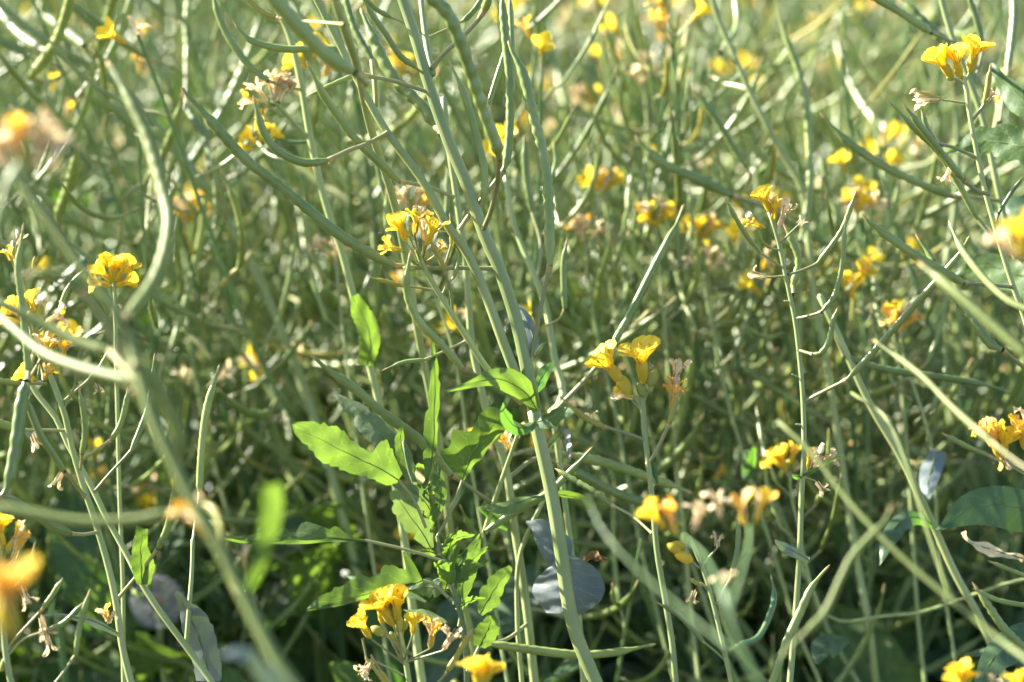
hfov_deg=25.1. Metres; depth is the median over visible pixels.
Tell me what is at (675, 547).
rapeseed plant
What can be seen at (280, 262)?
rapeseed plant
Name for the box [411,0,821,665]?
rapeseed plant
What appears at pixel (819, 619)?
rapeseed plant
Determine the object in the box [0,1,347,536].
rapeseed plant
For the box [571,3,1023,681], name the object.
rapeseed plant
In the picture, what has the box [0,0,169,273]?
rapeseed plant
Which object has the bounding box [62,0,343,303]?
rapeseed plant
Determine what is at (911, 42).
rapeseed plant
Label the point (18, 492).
rapeseed plant
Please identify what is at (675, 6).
rapeseed plant
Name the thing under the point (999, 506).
rapeseed plant
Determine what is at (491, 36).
rapeseed plant
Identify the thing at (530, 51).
rapeseed plant
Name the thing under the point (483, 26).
rapeseed plant
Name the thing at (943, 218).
rapeseed plant
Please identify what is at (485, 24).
rapeseed plant
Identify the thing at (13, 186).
rapeseed plant
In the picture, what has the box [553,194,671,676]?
rapeseed plant
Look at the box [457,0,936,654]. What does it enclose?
rapeseed plant
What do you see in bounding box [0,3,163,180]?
rapeseed plant
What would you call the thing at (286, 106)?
rapeseed plant
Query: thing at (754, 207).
rapeseed plant
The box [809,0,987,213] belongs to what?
rapeseed plant
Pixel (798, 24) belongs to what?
rapeseed plant
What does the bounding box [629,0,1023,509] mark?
rapeseed plant
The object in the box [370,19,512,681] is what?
rapeseed plant
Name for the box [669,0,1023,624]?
rapeseed plant
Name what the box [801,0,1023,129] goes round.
rapeseed plant
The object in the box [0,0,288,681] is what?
rapeseed plant
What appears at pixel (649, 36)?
rapeseed plant
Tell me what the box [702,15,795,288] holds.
rapeseed plant
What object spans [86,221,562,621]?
rapeseed plant
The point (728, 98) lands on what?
rapeseed plant
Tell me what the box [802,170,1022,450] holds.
rapeseed plant
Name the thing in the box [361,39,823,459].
rapeseed plant
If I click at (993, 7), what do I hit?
rapeseed plant
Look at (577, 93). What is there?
rapeseed plant
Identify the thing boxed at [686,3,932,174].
rapeseed plant
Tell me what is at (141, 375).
rapeseed plant
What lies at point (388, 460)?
goosefoot weed
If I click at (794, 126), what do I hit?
rapeseed plant
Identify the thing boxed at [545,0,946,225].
rapeseed plant
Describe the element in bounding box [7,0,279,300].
rapeseed plant
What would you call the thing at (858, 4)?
rapeseed plant
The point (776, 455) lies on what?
rapeseed plant
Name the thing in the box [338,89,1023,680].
rapeseed plant
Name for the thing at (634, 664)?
undergrowth
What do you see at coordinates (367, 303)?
rapeseed plant
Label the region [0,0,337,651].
rapeseed plant
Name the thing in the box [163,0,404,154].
rapeseed plant
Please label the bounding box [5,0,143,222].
rapeseed plant
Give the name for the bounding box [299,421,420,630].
young rapeseed
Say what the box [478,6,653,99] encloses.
rapeseed plant
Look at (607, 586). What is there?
rapeseed plant
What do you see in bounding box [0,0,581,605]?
rapeseed plant
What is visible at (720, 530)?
young rapeseed
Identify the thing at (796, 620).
rapeseed plant
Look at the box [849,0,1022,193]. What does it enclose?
rapeseed plant
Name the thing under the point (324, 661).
rapeseed plant
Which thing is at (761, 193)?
rapeseed plant
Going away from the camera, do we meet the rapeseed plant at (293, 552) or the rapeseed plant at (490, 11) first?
the rapeseed plant at (293, 552)
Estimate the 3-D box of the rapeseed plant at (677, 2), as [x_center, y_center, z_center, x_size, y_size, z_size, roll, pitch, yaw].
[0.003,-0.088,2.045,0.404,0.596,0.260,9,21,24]
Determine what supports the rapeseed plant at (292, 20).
on the ground
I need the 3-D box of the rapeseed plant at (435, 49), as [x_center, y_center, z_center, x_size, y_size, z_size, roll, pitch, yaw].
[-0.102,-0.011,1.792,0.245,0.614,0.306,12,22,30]
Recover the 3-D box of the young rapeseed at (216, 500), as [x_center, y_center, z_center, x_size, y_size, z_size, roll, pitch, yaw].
[-0.145,0.257,1.356,0.106,0.391,0.147,0,19,0]
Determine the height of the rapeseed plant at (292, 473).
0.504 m
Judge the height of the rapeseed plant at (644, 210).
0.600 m
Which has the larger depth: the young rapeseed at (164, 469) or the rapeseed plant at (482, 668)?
the young rapeseed at (164, 469)
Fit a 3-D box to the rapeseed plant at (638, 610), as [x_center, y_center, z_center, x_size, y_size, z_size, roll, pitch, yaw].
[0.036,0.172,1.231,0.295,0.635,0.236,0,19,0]
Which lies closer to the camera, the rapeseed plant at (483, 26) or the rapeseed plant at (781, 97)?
the rapeseed plant at (781, 97)
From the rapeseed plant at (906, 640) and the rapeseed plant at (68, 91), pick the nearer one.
the rapeseed plant at (906, 640)
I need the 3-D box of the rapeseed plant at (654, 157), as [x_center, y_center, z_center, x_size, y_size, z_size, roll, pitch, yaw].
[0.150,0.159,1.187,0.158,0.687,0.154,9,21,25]
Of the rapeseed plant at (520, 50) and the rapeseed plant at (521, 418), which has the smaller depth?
the rapeseed plant at (521, 418)
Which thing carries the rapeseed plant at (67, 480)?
on the ground
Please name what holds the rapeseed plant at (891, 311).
on the ground
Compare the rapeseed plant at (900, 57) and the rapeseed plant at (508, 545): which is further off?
the rapeseed plant at (900, 57)
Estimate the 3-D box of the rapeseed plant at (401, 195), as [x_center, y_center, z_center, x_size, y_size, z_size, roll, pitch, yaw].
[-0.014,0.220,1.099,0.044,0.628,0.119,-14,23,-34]
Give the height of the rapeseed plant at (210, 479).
0.606 m
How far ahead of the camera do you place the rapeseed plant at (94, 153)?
1.96 m
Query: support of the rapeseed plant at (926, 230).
on the ground
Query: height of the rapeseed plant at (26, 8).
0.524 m
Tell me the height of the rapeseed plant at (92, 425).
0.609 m
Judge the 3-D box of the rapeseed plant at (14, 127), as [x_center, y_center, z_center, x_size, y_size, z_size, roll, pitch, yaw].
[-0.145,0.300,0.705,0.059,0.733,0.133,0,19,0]
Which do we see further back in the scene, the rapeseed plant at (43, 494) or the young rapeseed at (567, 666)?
the rapeseed plant at (43, 494)
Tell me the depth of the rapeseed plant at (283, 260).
1.61 m
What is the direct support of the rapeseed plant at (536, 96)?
on the ground
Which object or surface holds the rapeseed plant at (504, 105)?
on the ground
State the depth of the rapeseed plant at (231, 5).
2.17 m
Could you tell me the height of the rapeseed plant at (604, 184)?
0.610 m
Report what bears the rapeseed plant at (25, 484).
on the ground
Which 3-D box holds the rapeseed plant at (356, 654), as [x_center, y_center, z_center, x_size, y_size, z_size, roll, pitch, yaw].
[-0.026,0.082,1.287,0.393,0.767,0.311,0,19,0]
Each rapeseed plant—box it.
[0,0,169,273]
[0,0,175,160]
[0,0,181,331]
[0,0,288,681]
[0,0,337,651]
[0,0,382,668]
[0,0,406,681]
[0,0,452,350]
[0,0,488,681]
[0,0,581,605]
[0,0,726,549]
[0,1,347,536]
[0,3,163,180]
[0,12,136,298]
[0,17,276,681]
[0,27,124,316]
[0,31,167,316]
[0,37,249,395]
[0,42,132,661]
[0,47,341,609]
[0,60,299,681]
[0,63,438,681]
[0,106,73,638]
[0,175,261,675]
[0,195,239,501]
[0,223,154,681]
[0,269,322,681]
[0,512,90,681]
[3,0,326,204]
[4,0,313,274]
[4,94,203,197]
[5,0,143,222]
[5,0,532,609]
[5,0,537,556]
[5,433,319,681]
[6,100,89,292]
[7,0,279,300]
[11,237,385,499]
[18,7,136,169]
[23,0,232,152]
[30,364,221,681]
[32,0,320,234]
[37,0,211,148]
[37,0,823,681]
[52,0,833,668]
[56,55,166,143]
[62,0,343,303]
[63,66,532,493]
[63,121,571,643]
[71,0,394,295]
[72,0,361,138]
[74,0,288,161]
[74,0,296,152]
[85,0,491,363]
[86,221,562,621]
[88,243,490,663]
[88,251,141,681]
[89,0,378,159]
[104,70,489,648]
[106,94,532,473]
[119,0,617,218]
[123,106,902,681]
[137,0,696,526]
[144,0,498,259]
[153,181,269,663]
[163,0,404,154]
[163,475,439,681]
[166,346,711,681]
[167,0,504,118]
[181,0,606,681]
[183,210,732,632]
[199,0,366,211]
[204,138,378,449]
[213,0,425,681]
[218,0,521,281]
[221,0,499,235]
[221,0,639,455]
[226,196,488,480]
[226,333,788,681]
[227,0,1023,679]
[231,0,1005,672]
[246,0,478,656]
[269,31,592,193]
[271,19,636,456]
[275,186,746,629]
[287,0,795,677]
[298,80,877,681]
[303,197,391,681]
[304,0,767,167]
[309,0,729,239]
[310,96,691,681]
[328,0,862,369]
[330,0,550,95]
[337,0,643,215]
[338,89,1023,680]
[346,20,724,250]
[346,583,472,681]
[350,2,654,109]
[352,424,644,631]
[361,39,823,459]
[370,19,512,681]
[375,0,659,142]
[375,165,508,681]
[388,0,871,249]
[389,1,551,51]
[390,9,723,245]
[391,0,709,317]
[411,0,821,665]
[438,1,843,286]
[452,653,504,681]
[454,0,932,493]
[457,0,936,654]
[467,0,874,432]
[474,0,818,205]
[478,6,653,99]
[480,0,652,144]
[480,120,1006,681]
[480,490,591,681]
[493,128,988,510]
[497,0,673,112]
[498,0,657,50]
[503,135,683,681]
[503,216,998,681]
[509,0,935,489]
[518,0,681,139]
[533,34,878,196]
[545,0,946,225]
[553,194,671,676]
[554,334,691,681]
[556,42,629,619]
[567,0,997,607]
[570,127,738,681]
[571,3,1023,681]
[578,18,982,430]
[579,0,888,208]
[580,292,1023,669]
[583,156,1023,681]
[587,0,951,358]
[587,486,777,681]
[596,129,1014,654]
[603,18,696,681]
[606,2,846,163]
[625,160,700,681]
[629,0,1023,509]
[631,149,997,681]
[632,0,791,119]
[635,0,878,681]
[649,0,877,127]
[649,0,988,170]
[650,188,1023,635]
[655,516,740,681]
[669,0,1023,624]
[670,176,859,681]
[671,208,821,681]
[673,0,962,377]
[682,10,820,157]
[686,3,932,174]
[687,0,873,202]
[689,25,865,211]
[694,31,1023,681]
[696,0,1023,331]
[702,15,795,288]
[703,0,870,175]
[704,0,1023,407]
[711,349,1023,676]
[715,0,1000,231]
[724,0,1023,622]
[724,184,969,681]
[730,120,936,304]
[732,0,901,110]
[735,0,1023,267]
[741,294,1023,681]
[745,102,1023,669]
[747,29,1014,346]
[756,406,1023,622]
[757,0,983,176]
[765,0,999,173]
[769,565,829,681]
[776,392,1023,660]
[779,0,1023,171]
[787,0,866,208]
[792,0,1023,295]
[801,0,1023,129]
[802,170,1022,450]
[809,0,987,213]
[818,5,1023,161]
[818,147,926,681]
[820,0,1023,299]
[823,147,1020,396]
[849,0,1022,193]
[850,0,1016,100]
[861,2,995,98]
[862,33,1023,369]
[871,262,956,661]
[872,101,1019,445]
[872,209,1023,467]
[879,22,1023,611]
[882,0,1001,227]
[941,406,1023,650]
[942,657,1023,681]
[949,0,1023,110]
[950,0,1023,189]
[952,0,1021,79]
[952,69,1021,321]
[961,68,1023,325]
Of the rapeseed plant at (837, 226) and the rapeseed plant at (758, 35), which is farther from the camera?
the rapeseed plant at (758, 35)
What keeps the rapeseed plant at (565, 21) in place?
on the ground
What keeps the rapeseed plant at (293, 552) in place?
on the ground
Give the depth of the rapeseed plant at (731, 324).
1.28 m
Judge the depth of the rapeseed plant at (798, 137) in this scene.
1.83 m
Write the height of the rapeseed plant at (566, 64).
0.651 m
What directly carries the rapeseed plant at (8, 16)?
on the ground
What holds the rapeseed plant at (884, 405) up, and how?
on the ground
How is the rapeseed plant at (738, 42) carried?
on the ground
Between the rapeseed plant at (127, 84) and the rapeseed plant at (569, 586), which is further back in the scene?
the rapeseed plant at (127, 84)
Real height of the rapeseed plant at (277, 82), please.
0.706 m
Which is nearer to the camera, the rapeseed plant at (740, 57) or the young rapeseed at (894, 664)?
the young rapeseed at (894, 664)
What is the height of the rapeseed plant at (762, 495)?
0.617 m
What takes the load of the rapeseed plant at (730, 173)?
on the ground
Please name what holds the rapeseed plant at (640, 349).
on the ground
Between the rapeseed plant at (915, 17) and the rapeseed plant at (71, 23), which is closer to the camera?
the rapeseed plant at (915, 17)
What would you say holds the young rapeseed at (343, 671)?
on the ground
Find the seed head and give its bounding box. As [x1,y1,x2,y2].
[129,574,183,681]
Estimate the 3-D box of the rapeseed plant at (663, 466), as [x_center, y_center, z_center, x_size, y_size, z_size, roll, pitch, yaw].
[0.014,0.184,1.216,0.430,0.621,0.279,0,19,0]
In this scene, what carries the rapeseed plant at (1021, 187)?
on the ground
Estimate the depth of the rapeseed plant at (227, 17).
2.24 m
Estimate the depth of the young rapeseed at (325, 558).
1.15 m
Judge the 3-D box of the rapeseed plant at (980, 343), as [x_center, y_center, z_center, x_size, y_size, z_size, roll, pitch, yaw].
[0.165,0.121,1.552,0.380,0.521,0.221,14,23,35]
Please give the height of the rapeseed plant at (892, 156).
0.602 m
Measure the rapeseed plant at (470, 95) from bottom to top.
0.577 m
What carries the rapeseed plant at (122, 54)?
on the ground
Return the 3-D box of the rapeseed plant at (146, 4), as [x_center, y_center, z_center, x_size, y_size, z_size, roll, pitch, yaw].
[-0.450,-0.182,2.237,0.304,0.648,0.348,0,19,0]
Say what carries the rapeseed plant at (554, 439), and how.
on the ground
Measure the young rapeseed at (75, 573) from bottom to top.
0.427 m
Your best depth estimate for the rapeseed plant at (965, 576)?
1.36 m
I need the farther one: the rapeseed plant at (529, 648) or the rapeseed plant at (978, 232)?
the rapeseed plant at (978, 232)
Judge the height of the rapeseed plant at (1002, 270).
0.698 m
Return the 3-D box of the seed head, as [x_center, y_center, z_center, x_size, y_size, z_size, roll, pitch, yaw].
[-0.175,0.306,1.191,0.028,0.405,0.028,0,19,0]
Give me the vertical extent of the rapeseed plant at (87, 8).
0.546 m
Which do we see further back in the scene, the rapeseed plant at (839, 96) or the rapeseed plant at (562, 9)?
the rapeseed plant at (562, 9)
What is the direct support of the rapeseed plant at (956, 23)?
on the ground
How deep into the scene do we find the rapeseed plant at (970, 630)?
1.22 m
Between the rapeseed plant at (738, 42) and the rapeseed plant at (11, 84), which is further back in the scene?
the rapeseed plant at (738, 42)
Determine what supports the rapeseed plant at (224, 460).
on the ground
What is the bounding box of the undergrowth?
[0,0,1023,681]
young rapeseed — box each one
[46,490,230,681]
[54,608,69,681]
[98,430,228,649]
[173,571,349,681]
[191,457,291,633]
[216,666,247,681]
[286,493,470,681]
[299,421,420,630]
[327,563,550,681]
[527,658,599,681]
[668,511,837,665]
[819,604,978,681]
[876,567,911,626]
[884,524,982,624]
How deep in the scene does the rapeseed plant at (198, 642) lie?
0.92 m
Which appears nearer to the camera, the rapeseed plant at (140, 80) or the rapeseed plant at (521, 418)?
the rapeseed plant at (521, 418)
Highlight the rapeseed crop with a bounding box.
[0,0,1023,681]
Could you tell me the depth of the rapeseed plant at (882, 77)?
1.88 m
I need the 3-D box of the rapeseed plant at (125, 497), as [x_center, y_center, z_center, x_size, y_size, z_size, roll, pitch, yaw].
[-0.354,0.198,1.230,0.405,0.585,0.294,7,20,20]
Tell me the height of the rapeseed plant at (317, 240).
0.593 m
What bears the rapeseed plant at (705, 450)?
on the ground
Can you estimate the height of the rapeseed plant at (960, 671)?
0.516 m
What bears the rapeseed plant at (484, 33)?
on the ground
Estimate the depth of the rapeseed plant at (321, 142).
1.37 m
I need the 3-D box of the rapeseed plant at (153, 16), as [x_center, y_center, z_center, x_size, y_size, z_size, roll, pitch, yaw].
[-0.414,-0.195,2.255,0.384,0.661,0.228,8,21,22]
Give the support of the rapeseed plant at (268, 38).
on the ground
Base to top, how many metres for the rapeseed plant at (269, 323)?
0.590 m
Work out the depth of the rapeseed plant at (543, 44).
1.12 m
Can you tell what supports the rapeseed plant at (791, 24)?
on the ground
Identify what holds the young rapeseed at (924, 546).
on the ground
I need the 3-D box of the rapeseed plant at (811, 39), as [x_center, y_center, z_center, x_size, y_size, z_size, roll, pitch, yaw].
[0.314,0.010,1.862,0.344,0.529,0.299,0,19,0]
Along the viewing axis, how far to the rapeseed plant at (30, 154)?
1.64 m
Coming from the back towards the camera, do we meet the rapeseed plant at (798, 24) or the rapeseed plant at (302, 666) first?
the rapeseed plant at (798, 24)
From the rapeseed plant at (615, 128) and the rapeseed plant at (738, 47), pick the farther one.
the rapeseed plant at (738, 47)
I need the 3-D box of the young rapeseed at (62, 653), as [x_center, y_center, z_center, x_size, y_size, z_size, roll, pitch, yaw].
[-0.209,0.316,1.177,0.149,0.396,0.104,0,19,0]
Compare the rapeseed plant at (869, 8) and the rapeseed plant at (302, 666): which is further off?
the rapeseed plant at (869, 8)
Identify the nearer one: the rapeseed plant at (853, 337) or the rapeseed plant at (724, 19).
the rapeseed plant at (853, 337)
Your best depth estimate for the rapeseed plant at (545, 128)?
1.50 m
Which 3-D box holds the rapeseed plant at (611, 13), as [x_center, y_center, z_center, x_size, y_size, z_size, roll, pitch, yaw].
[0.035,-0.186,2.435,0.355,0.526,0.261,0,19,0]
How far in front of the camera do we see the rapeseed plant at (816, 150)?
1.96 m
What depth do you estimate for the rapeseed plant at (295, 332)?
1.47 m
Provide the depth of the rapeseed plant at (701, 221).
1.14 m
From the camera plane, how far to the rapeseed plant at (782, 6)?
2.06 m
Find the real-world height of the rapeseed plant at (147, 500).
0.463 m
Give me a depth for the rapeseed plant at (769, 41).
2.27 m
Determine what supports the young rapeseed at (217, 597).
on the ground
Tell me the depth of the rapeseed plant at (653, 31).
2.39 m
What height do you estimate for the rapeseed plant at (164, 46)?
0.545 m
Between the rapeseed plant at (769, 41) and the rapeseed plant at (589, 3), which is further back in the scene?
the rapeseed plant at (769, 41)
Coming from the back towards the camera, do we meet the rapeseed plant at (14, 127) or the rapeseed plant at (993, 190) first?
the rapeseed plant at (993, 190)
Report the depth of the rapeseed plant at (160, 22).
2.12 m
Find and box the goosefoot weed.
[226,341,511,681]
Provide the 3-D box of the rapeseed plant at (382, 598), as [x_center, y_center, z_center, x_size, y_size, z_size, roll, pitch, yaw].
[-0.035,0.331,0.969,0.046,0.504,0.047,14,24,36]
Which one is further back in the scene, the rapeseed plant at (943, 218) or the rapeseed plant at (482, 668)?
the rapeseed plant at (943, 218)
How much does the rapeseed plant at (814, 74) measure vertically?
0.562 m
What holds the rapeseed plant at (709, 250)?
on the ground
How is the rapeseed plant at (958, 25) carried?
on the ground
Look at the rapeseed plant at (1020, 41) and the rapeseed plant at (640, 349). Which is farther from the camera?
the rapeseed plant at (1020, 41)
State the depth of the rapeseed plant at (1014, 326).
1.43 m
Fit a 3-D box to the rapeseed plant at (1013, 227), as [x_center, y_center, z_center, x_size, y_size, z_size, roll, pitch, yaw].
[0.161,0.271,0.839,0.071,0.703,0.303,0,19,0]
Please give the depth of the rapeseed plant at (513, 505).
0.96 m
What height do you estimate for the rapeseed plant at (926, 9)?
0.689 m
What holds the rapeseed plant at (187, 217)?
on the ground
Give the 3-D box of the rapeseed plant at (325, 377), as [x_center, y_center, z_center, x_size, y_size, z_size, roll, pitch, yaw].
[-0.027,0.164,1.420,0.304,0.525,0.249,9,21,24]
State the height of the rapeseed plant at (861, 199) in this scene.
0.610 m
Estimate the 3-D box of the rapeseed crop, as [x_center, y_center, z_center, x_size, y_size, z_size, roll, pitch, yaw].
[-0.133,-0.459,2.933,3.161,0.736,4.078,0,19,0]
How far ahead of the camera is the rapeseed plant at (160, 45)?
2.12 m
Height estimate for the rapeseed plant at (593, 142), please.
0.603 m
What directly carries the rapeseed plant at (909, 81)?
on the ground
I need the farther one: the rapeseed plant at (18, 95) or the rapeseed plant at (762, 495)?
the rapeseed plant at (18, 95)
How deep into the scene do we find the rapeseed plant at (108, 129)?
1.72 m
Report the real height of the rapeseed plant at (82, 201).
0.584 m
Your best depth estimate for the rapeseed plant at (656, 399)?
1.44 m
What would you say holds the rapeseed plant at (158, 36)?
on the ground
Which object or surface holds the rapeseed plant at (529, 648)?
on the ground
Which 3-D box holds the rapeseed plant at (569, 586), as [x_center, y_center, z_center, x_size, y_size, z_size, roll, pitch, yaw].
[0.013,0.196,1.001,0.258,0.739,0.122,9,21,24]
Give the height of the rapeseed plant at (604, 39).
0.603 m
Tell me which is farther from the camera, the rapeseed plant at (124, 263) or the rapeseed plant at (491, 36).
the rapeseed plant at (491, 36)
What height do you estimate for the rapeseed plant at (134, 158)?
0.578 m
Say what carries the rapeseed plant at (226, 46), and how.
on the ground
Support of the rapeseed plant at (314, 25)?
on the ground
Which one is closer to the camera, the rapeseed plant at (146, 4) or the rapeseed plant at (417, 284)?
the rapeseed plant at (417, 284)
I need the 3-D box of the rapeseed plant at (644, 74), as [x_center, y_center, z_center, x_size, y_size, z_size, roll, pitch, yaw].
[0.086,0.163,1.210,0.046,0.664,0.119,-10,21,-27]
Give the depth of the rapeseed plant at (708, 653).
1.16 m
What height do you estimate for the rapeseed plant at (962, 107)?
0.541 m
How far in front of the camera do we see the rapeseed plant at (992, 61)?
2.42 m
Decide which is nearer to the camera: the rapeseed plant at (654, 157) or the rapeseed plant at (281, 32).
the rapeseed plant at (654, 157)
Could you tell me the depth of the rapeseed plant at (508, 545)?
1.17 m
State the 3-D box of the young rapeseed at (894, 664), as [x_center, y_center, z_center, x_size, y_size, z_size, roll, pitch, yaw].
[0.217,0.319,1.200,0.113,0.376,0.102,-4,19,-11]
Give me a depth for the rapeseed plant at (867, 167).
1.89 m
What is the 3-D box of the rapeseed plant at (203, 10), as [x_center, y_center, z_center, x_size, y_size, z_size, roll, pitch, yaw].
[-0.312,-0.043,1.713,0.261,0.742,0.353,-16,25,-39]
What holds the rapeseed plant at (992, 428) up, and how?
on the ground
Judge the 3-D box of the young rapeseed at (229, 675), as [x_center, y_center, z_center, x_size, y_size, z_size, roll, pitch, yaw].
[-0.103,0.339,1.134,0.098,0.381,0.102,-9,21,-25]
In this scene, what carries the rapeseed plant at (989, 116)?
on the ground
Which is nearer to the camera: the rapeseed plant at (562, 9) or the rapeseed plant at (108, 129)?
the rapeseed plant at (108, 129)
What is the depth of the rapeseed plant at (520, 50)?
1.73 m
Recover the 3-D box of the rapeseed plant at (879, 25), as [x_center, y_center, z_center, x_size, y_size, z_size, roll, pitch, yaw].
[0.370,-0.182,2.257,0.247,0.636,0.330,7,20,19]
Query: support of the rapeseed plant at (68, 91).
on the ground
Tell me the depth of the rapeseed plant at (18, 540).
0.87 m
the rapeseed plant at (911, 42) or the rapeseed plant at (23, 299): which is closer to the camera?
the rapeseed plant at (23, 299)
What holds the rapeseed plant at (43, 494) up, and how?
on the ground
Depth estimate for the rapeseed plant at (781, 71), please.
1.80 m
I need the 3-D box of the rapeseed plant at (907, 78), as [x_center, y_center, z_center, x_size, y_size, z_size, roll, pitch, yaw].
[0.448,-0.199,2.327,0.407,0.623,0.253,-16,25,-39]
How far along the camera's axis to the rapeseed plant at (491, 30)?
1.92 m
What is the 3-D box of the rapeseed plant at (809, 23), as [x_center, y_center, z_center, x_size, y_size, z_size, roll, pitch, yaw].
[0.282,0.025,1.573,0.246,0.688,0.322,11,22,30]
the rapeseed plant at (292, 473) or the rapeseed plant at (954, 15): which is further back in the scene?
the rapeseed plant at (954, 15)
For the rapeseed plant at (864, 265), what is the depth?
1.17 m
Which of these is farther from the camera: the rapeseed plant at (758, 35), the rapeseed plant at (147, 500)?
the rapeseed plant at (758, 35)

